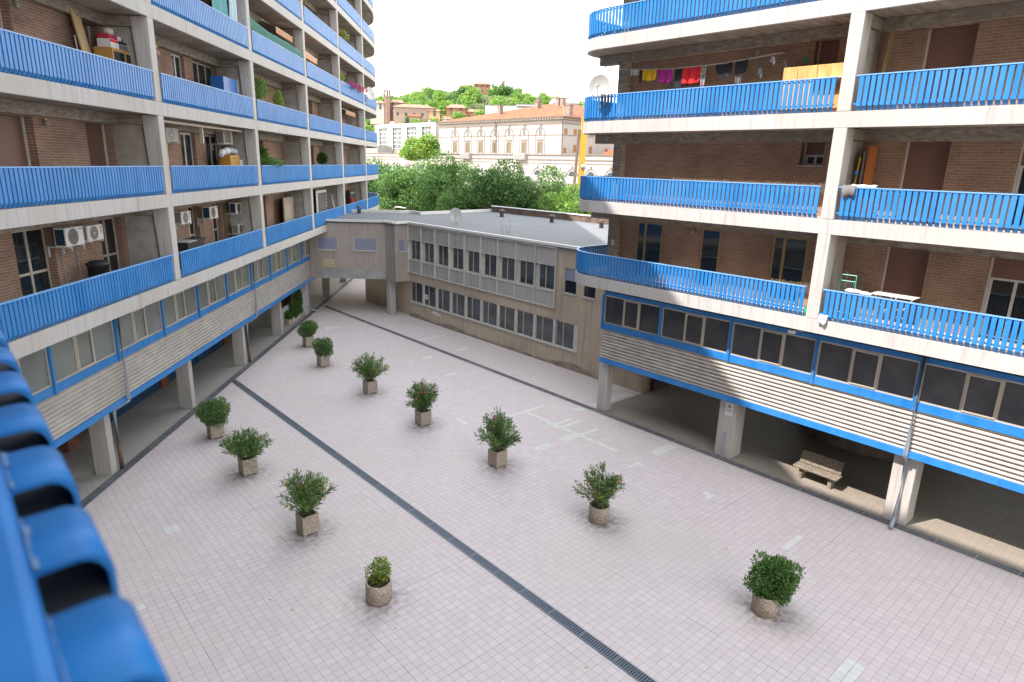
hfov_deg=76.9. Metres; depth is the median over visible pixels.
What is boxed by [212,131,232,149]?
air conditioner
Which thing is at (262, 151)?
balcony plant
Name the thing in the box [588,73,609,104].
satellite dish
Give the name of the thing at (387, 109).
bell tower
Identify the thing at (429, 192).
tree
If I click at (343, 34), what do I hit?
balcony plant
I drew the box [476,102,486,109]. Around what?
olive tree
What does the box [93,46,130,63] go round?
desk
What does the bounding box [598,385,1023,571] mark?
arcade pavement
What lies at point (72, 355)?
window
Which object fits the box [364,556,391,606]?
planter
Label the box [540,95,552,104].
hill tree
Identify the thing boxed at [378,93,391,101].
hill tree
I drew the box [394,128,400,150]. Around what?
window
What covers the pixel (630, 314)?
window
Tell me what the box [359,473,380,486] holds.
drain grate
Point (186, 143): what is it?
window
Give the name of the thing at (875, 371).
window
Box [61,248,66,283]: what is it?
drain hose
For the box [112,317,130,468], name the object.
downpipe
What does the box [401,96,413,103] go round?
hill tree
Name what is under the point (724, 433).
pipe stub
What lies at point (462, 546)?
drain grate
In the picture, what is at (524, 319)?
window
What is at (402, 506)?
drain grate
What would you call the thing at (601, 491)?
planter
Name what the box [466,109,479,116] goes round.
house
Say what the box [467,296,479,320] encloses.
window
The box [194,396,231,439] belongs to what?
planter
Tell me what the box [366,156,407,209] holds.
tree
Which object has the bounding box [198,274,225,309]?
window
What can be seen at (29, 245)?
window
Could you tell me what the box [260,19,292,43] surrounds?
awning
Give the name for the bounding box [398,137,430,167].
pine tree
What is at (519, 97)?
hill tree
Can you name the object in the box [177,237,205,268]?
table
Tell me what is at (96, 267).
bin
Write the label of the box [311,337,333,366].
planter
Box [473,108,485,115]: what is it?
hill tree
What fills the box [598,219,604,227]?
roof vent
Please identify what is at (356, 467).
drain grate
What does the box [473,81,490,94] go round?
house
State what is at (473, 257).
window
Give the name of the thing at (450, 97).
hill tree
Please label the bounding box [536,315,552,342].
window
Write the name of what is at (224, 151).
bedding bag
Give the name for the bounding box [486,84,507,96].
hill tree
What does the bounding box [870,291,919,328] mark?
drying rack
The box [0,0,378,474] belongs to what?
apartment building
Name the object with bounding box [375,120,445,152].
modern building
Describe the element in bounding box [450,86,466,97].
hill tree
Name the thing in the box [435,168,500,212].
tree
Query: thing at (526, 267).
window
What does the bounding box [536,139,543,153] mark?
window
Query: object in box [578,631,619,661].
drain grate
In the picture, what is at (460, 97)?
hill tree
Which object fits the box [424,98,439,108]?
hill tree
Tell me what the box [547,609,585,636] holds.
drain grate
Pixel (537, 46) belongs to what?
sky
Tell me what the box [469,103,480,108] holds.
olive tree
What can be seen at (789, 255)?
window
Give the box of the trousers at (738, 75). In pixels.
[735,60,742,83]
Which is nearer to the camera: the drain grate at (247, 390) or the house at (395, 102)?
the drain grate at (247, 390)
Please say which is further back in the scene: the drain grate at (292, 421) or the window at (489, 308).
the window at (489, 308)
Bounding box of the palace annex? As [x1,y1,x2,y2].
[366,152,612,197]
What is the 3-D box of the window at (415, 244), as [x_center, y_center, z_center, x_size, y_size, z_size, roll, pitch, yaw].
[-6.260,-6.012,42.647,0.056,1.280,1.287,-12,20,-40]
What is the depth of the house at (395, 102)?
303.85 m
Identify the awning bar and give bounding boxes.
[164,120,241,142]
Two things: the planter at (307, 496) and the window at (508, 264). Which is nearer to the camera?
the planter at (307, 496)
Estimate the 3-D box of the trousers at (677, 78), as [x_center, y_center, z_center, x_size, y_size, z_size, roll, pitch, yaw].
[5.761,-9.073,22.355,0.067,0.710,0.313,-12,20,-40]
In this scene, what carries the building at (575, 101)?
on the hill
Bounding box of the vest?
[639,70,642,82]
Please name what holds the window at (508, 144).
in the palace
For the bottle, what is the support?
on the apartment building at (939, 230)
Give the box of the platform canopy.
[462,177,595,186]
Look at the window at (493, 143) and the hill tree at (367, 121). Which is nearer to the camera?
the window at (493, 143)
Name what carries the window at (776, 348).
in the apartment building at (939, 230)
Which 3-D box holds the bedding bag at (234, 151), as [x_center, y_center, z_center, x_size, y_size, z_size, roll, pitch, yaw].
[-12.656,-8.595,29.307,0.327,0.412,0.803,0,15,-5]
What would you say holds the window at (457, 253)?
in the office building at (477, 274)
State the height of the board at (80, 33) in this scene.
2.350 m
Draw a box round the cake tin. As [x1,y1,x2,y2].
[97,33,116,40]
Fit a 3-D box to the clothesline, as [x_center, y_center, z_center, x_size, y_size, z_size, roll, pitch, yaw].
[6.075,-9.382,21.854,0.161,0.201,6.451,-12,20,-40]
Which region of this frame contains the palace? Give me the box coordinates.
[435,97,613,154]
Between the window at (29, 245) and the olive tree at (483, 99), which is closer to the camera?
the window at (29, 245)
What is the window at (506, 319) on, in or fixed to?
in the office building at (477, 274)
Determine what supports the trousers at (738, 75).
hanging from the clothesline
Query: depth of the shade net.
31.93 m
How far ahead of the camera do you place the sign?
23.37 m
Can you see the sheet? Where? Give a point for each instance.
(232, 10)
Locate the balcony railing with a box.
[0,329,169,681]
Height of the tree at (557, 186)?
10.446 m
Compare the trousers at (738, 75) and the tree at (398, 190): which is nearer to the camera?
the trousers at (738, 75)
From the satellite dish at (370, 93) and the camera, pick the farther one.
the satellite dish at (370, 93)
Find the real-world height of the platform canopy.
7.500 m
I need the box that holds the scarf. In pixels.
[700,65,705,90]
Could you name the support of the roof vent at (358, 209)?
on the office building at (477, 274)
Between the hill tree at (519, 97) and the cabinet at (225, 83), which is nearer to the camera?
the cabinet at (225, 83)
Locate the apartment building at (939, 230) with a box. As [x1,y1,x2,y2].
[575,0,1023,525]
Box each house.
[370,101,384,124]
[390,100,405,121]
[392,104,435,123]
[407,114,422,120]
[428,109,441,120]
[441,117,452,120]
[445,104,467,116]
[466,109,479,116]
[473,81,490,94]
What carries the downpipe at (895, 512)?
attached to the apartment building at (939, 230)
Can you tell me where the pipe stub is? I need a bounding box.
[721,432,726,456]
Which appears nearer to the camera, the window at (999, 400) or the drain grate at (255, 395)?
the window at (999, 400)
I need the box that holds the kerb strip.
[81,279,1023,576]
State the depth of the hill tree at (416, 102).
337.16 m
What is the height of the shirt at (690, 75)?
0.564 m
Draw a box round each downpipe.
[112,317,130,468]
[246,262,257,362]
[308,278,317,312]
[888,355,927,528]
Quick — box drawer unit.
[166,143,171,189]
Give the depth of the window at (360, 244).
43.42 m
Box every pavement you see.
[60,278,349,501]
[81,279,1023,681]
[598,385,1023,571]
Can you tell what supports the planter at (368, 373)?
on the pavement at (651, 573)
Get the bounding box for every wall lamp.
[11,0,19,8]
[41,118,48,126]
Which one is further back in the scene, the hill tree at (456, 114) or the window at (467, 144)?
the hill tree at (456, 114)
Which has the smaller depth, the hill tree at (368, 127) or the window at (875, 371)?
the window at (875, 371)
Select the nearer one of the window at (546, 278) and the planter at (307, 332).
the window at (546, 278)
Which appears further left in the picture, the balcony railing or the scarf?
the balcony railing
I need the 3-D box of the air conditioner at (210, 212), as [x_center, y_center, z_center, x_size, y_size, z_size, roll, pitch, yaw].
[-13.050,-5.373,27.638,0.630,0.800,0.804,1,15,-2]
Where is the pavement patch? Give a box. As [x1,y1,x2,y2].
[135,326,865,681]
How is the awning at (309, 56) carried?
attached to the apartment building at (98, 154)
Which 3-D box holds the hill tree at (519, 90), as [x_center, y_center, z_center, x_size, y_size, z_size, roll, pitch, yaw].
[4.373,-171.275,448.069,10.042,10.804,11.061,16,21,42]
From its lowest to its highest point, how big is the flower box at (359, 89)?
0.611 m
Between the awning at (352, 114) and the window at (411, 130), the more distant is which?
the window at (411, 130)
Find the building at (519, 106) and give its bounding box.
[516,104,544,108]
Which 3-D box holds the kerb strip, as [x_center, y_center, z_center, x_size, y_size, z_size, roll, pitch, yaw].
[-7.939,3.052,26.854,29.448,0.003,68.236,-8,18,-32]
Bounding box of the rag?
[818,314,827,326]
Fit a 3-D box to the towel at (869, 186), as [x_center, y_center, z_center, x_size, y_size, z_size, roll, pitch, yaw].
[9.694,-4.135,17.781,0.201,0.355,0.661,-12,20,-40]
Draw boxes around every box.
[97,38,118,48]
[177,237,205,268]
[345,81,360,89]
[356,86,367,92]
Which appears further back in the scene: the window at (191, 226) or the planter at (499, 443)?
the window at (191, 226)
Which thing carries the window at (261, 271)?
in the apartment building at (98, 154)
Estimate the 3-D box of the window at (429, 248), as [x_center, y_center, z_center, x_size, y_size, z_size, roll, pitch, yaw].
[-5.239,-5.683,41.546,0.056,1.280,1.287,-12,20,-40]
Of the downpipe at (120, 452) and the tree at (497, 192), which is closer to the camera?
the downpipe at (120, 452)
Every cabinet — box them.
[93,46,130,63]
[210,76,238,93]
[219,155,239,164]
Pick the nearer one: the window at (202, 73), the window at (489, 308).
the window at (202, 73)
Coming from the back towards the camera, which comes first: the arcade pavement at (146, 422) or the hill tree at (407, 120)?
the hill tree at (407, 120)
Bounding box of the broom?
[849,157,860,208]
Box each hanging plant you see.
[254,77,270,99]
[271,89,283,106]
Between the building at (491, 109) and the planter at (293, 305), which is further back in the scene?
the building at (491, 109)
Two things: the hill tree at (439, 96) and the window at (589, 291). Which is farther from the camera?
the hill tree at (439, 96)
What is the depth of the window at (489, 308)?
37.95 m
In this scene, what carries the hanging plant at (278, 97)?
hanging from the apartment building at (98, 154)
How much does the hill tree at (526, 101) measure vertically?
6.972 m
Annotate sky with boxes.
[364,0,622,102]
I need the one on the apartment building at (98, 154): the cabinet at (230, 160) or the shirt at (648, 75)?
the cabinet at (230, 160)
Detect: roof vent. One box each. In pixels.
[356,205,361,213]
[499,209,504,216]
[549,214,555,222]
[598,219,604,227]
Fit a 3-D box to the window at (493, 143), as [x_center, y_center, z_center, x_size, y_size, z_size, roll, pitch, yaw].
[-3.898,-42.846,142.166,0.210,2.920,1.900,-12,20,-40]
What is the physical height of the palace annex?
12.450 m
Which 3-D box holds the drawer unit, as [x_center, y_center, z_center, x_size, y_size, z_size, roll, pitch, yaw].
[-12.924,-6.346,23.435,0.395,1.720,1.200,1,15,-2]
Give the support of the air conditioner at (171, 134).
attached to the apartment building at (98, 154)
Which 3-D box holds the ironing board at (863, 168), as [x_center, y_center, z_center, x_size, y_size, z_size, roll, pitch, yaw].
[10.208,-4.524,18.791,0.450,1.900,0.050,-12,20,-40]
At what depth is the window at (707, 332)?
23.71 m
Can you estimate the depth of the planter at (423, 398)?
25.77 m
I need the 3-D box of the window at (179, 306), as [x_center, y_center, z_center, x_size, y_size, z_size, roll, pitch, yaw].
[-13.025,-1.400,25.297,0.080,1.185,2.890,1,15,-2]
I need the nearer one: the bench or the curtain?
the bench
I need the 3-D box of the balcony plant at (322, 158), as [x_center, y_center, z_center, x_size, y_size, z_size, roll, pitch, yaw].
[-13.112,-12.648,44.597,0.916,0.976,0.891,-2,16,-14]
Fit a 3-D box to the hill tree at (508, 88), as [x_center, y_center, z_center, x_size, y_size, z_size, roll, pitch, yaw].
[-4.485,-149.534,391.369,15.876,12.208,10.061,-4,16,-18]
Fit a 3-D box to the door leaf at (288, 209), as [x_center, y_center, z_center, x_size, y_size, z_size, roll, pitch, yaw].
[-13.212,-7.501,38.204,0.070,2.000,1.900,1,15,-2]
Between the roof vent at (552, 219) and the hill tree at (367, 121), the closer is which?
the roof vent at (552, 219)
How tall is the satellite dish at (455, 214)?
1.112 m
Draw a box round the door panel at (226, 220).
[222,201,230,238]
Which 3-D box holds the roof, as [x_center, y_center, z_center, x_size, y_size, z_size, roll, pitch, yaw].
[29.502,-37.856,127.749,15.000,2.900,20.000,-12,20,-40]
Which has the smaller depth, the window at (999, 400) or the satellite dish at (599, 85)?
the window at (999, 400)
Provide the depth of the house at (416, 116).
293.87 m
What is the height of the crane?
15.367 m
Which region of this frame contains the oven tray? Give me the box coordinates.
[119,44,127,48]
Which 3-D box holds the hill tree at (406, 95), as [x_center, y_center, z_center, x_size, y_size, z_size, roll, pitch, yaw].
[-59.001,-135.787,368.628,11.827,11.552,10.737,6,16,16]
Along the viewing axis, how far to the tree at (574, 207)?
58.12 m
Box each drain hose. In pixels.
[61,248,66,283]
[76,246,81,279]
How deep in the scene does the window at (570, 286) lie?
32.66 m
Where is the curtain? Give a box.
[212,0,228,16]
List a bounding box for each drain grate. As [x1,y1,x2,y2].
[233,382,245,387]
[241,387,253,393]
[249,393,262,399]
[257,399,271,406]
[266,406,281,413]
[276,413,291,421]
[286,420,302,428]
[296,428,313,436]
[307,436,324,445]
[319,444,337,454]
[332,453,351,464]
[345,463,365,474]
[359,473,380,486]
[375,484,397,498]
[391,496,414,511]
[408,509,433,524]
[427,522,454,539]
[447,537,476,555]
[469,553,499,573]
[493,570,525,592]
[519,589,554,613]
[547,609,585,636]
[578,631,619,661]
[613,656,656,681]
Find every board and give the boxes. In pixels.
[69,7,93,89]
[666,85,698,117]
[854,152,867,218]
[859,146,877,218]
[873,30,894,109]
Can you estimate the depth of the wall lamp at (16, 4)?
16.59 m
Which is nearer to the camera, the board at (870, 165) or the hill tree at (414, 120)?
the board at (870, 165)
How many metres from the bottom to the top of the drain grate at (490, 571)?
0.014 m
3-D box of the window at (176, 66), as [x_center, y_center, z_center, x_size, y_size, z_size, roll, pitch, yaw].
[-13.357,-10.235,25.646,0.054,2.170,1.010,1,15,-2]
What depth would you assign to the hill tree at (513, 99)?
342.17 m
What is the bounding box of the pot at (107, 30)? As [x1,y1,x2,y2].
[102,27,113,34]
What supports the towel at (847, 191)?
hanging from the apartment building at (939, 230)
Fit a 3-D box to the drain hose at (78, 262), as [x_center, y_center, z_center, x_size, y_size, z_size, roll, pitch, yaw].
[-13.066,-2.194,19.485,0.026,1.550,0.024,-12,20,-40]
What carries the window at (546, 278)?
in the office building at (477, 274)
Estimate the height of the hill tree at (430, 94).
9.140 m
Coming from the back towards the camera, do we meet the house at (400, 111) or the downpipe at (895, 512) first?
the house at (400, 111)
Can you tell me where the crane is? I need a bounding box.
[573,116,586,190]
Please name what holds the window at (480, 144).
in the palace
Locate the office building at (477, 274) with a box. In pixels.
[309,205,650,392]
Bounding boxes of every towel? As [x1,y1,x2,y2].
[841,185,856,197]
[852,184,877,197]
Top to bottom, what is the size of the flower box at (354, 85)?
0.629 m
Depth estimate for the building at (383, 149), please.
195.63 m
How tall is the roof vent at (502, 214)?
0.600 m
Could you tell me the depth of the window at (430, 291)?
42.31 m
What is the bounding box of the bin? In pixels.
[85,260,110,277]
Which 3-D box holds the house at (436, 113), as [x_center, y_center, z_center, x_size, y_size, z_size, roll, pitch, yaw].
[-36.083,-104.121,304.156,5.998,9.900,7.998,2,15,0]
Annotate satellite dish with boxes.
[366,87,374,99]
[449,208,461,224]
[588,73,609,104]
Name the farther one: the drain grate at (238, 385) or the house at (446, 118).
the house at (446, 118)
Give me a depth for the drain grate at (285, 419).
26.42 m
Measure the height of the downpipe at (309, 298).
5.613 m
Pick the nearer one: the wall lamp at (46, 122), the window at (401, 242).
the wall lamp at (46, 122)
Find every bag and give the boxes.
[218,147,230,157]
[230,147,237,154]
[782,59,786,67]
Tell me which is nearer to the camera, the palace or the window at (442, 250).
the window at (442, 250)
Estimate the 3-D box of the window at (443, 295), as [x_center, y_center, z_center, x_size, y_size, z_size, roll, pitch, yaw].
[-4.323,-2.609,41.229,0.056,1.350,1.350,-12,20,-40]
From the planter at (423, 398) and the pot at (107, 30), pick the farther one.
the planter at (423, 398)
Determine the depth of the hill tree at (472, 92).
343.14 m
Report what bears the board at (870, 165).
on the apartment building at (939, 230)
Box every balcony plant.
[259,146,268,158]
[260,157,284,165]
[316,151,328,164]
[338,29,349,39]
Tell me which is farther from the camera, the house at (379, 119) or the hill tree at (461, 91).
the hill tree at (461, 91)
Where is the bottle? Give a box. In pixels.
[803,305,806,315]
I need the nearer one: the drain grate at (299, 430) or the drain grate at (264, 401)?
the drain grate at (299, 430)
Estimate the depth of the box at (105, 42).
19.57 m
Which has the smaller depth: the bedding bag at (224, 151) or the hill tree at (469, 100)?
the bedding bag at (224, 151)
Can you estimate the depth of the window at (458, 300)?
40.18 m
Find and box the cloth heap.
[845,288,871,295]
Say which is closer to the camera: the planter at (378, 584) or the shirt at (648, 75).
the planter at (378, 584)
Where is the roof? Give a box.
[600,149,613,154]
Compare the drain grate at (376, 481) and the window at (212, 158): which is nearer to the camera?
the drain grate at (376, 481)
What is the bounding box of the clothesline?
[616,52,784,69]
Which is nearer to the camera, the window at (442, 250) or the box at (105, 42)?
the box at (105, 42)
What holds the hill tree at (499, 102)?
on the hill
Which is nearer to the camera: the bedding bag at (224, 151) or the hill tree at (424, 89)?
the bedding bag at (224, 151)
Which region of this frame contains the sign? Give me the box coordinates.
[725,402,733,416]
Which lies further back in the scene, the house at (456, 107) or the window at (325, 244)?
the house at (456, 107)
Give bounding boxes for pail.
[757,67,762,78]
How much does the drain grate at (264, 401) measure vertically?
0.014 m
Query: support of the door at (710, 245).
in the apartment building at (939, 230)
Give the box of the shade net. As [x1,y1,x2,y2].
[250,17,302,58]
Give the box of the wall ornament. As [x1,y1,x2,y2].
[7,0,33,26]
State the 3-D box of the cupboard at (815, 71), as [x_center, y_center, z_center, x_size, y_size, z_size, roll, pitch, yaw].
[9.005,-7.380,19.026,0.554,1.360,1.950,-12,20,-40]
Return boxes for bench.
[793,449,844,489]
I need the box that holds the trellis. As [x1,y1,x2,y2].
[315,189,326,212]
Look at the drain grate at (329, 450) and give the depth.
23.59 m
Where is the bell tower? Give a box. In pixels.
[383,90,390,123]
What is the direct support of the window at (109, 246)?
in the apartment building at (98, 154)
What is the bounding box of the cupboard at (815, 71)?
[781,63,843,113]
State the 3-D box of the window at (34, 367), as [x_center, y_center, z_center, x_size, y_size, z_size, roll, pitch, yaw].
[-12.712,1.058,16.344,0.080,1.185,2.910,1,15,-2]
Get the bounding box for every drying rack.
[832,271,856,320]
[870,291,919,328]
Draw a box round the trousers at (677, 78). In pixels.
[674,68,682,88]
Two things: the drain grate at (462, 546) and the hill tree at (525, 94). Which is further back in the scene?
the hill tree at (525, 94)
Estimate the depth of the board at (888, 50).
17.84 m
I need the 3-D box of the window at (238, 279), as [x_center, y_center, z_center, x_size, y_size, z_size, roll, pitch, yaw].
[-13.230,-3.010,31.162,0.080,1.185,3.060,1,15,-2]
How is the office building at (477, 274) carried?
on the pavement at (651, 573)
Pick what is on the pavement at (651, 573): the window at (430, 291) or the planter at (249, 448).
the planter at (249, 448)
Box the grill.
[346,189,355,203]
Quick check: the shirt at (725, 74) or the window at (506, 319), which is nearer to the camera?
the shirt at (725, 74)
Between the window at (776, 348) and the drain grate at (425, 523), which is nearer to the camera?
the drain grate at (425, 523)
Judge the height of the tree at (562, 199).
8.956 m
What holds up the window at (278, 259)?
in the apartment building at (98, 154)
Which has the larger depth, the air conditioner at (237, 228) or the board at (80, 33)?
the air conditioner at (237, 228)
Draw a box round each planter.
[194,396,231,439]
[218,426,274,476]
[276,468,337,536]
[284,310,293,324]
[288,296,298,322]
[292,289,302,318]
[297,320,318,347]
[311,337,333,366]
[348,350,389,394]
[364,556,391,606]
[404,379,438,426]
[473,406,521,468]
[572,460,625,524]
[741,550,805,618]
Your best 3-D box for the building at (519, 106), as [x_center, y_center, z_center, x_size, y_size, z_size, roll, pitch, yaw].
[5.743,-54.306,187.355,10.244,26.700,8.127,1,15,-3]
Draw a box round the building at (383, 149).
[366,146,391,152]
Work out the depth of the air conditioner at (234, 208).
30.07 m
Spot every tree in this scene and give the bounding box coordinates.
[365,119,374,127]
[365,122,373,130]
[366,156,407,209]
[374,166,427,214]
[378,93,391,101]
[398,92,416,100]
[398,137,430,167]
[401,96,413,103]
[405,114,409,122]
[406,99,421,104]
[407,149,478,210]
[410,118,423,122]
[414,90,424,95]
[414,133,440,166]
[420,85,432,96]
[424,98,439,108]
[427,88,435,98]
[433,92,447,103]
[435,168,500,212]
[436,100,453,115]
[441,94,456,100]
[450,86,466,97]
[450,110,465,118]
[456,93,463,101]
[460,95,477,107]
[463,87,480,103]
[465,157,542,212]
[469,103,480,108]
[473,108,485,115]
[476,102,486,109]
[479,96,488,104]
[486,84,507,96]
[488,95,505,104]
[490,98,508,104]
[494,84,516,96]
[508,97,521,104]
[509,91,524,100]
[511,164,579,210]
[514,86,523,94]
[521,92,531,97]
[521,99,530,103]
[537,182,584,212]
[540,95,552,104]
[557,200,590,214]
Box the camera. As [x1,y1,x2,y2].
[788,329,803,333]
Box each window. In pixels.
[12,228,52,306]
[16,348,51,394]
[50,320,115,382]
[99,218,119,271]
[116,301,162,350]
[163,286,197,327]
[171,53,181,77]
[180,132,193,165]
[187,206,194,236]
[192,61,212,85]
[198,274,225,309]
[205,135,217,164]
[211,203,218,241]
[227,264,250,295]
[251,256,269,283]
[270,249,286,273]
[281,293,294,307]
[287,243,300,265]
[301,239,309,258]
[316,237,337,250]
[353,238,376,251]
[380,128,387,145]
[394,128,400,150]
[398,240,406,252]
[408,127,415,143]
[412,240,419,259]
[412,281,421,303]
[423,126,431,135]
[424,285,435,307]
[425,242,433,262]
[438,245,447,266]
[438,288,449,311]
[452,140,457,152]
[452,292,464,315]
[453,248,462,269]
[465,140,469,152]
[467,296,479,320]
[468,250,478,272]
[478,140,483,152]
[483,300,496,325]
[484,254,496,276]
[491,140,496,153]
[499,305,514,331]
[502,257,514,280]
[506,139,511,153]
[517,310,532,337]
[520,260,533,284]
[521,139,526,153]
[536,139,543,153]
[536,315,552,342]
[539,264,554,289]
[556,320,573,349]
[563,268,575,295]
[582,286,595,299]
[604,295,660,335]
[635,221,663,278]
[660,307,730,352]
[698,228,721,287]
[730,322,815,374]
[766,235,809,304]
[805,155,822,165]
[815,340,919,400]
[917,363,1023,428]
[979,277,1023,342]
[1011,166,1023,228]
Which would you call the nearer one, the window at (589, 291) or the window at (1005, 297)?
the window at (1005, 297)
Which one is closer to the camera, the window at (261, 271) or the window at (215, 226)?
the window at (215, 226)
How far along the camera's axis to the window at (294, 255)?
40.00 m
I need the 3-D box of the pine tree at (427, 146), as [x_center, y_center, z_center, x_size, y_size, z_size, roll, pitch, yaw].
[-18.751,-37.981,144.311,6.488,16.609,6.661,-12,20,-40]
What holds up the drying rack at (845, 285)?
on the apartment building at (939, 230)
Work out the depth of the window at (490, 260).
37.24 m
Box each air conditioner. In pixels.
[47,225,84,256]
[71,224,103,250]
[165,127,178,143]
[174,210,191,229]
[197,206,217,225]
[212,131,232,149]
[226,202,240,214]
[231,223,242,234]
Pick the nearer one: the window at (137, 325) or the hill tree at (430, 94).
the window at (137, 325)
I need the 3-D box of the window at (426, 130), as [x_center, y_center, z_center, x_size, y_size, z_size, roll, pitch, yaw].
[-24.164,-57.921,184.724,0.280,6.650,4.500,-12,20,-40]
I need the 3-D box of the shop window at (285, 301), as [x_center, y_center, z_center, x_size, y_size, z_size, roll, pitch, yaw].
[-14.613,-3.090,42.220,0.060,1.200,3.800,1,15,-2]
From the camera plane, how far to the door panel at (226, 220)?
30.27 m
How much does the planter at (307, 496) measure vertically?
2.025 m
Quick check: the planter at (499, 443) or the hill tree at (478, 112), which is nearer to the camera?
the planter at (499, 443)
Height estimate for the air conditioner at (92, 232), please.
0.760 m
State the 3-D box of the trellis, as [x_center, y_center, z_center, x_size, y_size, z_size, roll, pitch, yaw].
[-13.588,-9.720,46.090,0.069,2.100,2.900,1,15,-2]
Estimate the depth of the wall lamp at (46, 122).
17.78 m
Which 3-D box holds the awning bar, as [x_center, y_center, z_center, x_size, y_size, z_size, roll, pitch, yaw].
[-12.195,-8.198,25.598,0.120,0.690,7.900,1,15,-2]
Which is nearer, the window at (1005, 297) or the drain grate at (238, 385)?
the window at (1005, 297)
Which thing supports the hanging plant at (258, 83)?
hanging from the apartment building at (98, 154)
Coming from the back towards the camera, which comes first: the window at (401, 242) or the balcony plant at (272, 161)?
the window at (401, 242)
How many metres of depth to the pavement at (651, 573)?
17.68 m
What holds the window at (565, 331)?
in the office building at (477, 274)
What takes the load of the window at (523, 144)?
in the palace
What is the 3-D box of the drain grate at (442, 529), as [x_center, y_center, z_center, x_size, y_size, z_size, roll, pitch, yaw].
[-2.060,5.477,18.581,0.280,0.014,0.980,-12,20,-40]
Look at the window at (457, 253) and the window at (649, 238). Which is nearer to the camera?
the window at (649, 238)
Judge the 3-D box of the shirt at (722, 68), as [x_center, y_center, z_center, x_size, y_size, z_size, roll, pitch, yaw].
[6.922,-8.906,21.057,0.066,0.340,0.600,-11,20,-39]
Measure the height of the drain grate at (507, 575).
0.014 m
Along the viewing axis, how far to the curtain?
26.55 m
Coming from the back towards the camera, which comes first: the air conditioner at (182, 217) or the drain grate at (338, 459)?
the air conditioner at (182, 217)
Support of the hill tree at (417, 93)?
on the hill
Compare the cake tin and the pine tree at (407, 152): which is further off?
the pine tree at (407, 152)
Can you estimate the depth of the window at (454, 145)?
152.52 m
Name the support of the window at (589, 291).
in the office building at (477, 274)
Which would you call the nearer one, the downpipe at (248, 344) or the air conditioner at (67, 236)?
the air conditioner at (67, 236)
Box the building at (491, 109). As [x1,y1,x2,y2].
[485,105,516,113]
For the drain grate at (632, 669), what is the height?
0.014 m
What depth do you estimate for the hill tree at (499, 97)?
329.92 m
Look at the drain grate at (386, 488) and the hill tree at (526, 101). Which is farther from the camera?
the hill tree at (526, 101)
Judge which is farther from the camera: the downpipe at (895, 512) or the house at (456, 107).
the house at (456, 107)
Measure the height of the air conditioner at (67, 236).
0.820 m
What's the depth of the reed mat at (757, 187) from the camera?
20.12 m
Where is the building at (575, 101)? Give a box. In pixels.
[549,98,578,104]
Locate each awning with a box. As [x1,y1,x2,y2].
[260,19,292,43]
[305,50,316,62]
[341,108,355,116]
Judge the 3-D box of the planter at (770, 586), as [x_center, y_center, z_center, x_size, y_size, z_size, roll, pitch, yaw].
[6.231,5.748,15.369,1.402,1.643,0.903,1,15,-1]
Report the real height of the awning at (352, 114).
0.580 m
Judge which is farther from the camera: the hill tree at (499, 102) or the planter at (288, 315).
the hill tree at (499, 102)
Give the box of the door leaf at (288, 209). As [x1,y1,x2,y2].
[282,196,293,221]
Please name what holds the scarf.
hanging from the clothesline
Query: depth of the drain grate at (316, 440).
24.32 m
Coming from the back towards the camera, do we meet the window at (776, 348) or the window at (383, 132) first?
the window at (383, 132)
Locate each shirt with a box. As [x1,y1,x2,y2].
[642,69,655,80]
[658,69,672,82]
[682,66,700,84]
[716,62,732,73]
[717,72,730,78]
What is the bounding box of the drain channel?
[232,380,652,681]
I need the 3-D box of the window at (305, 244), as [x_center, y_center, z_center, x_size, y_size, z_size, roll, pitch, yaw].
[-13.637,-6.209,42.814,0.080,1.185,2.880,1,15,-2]
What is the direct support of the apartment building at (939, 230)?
on the arcade pavement at (979, 517)
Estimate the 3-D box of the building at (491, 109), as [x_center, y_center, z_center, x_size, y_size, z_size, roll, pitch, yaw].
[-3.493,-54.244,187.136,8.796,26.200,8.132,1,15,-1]
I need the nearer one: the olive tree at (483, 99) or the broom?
the broom
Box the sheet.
[229,0,237,21]
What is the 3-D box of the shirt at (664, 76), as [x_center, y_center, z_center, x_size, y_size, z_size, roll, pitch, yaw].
[5.386,-9.346,22.726,0.066,0.485,0.620,-11,20,-39]
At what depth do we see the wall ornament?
16.64 m
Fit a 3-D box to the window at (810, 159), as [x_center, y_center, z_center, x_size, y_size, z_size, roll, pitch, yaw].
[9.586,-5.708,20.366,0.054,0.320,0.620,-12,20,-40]
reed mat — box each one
[673,178,824,198]
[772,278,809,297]
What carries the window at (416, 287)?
in the office building at (477, 274)
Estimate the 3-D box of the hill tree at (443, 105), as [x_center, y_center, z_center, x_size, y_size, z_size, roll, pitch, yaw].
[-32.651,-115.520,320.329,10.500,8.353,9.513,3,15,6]
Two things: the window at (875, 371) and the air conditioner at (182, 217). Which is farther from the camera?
the air conditioner at (182, 217)

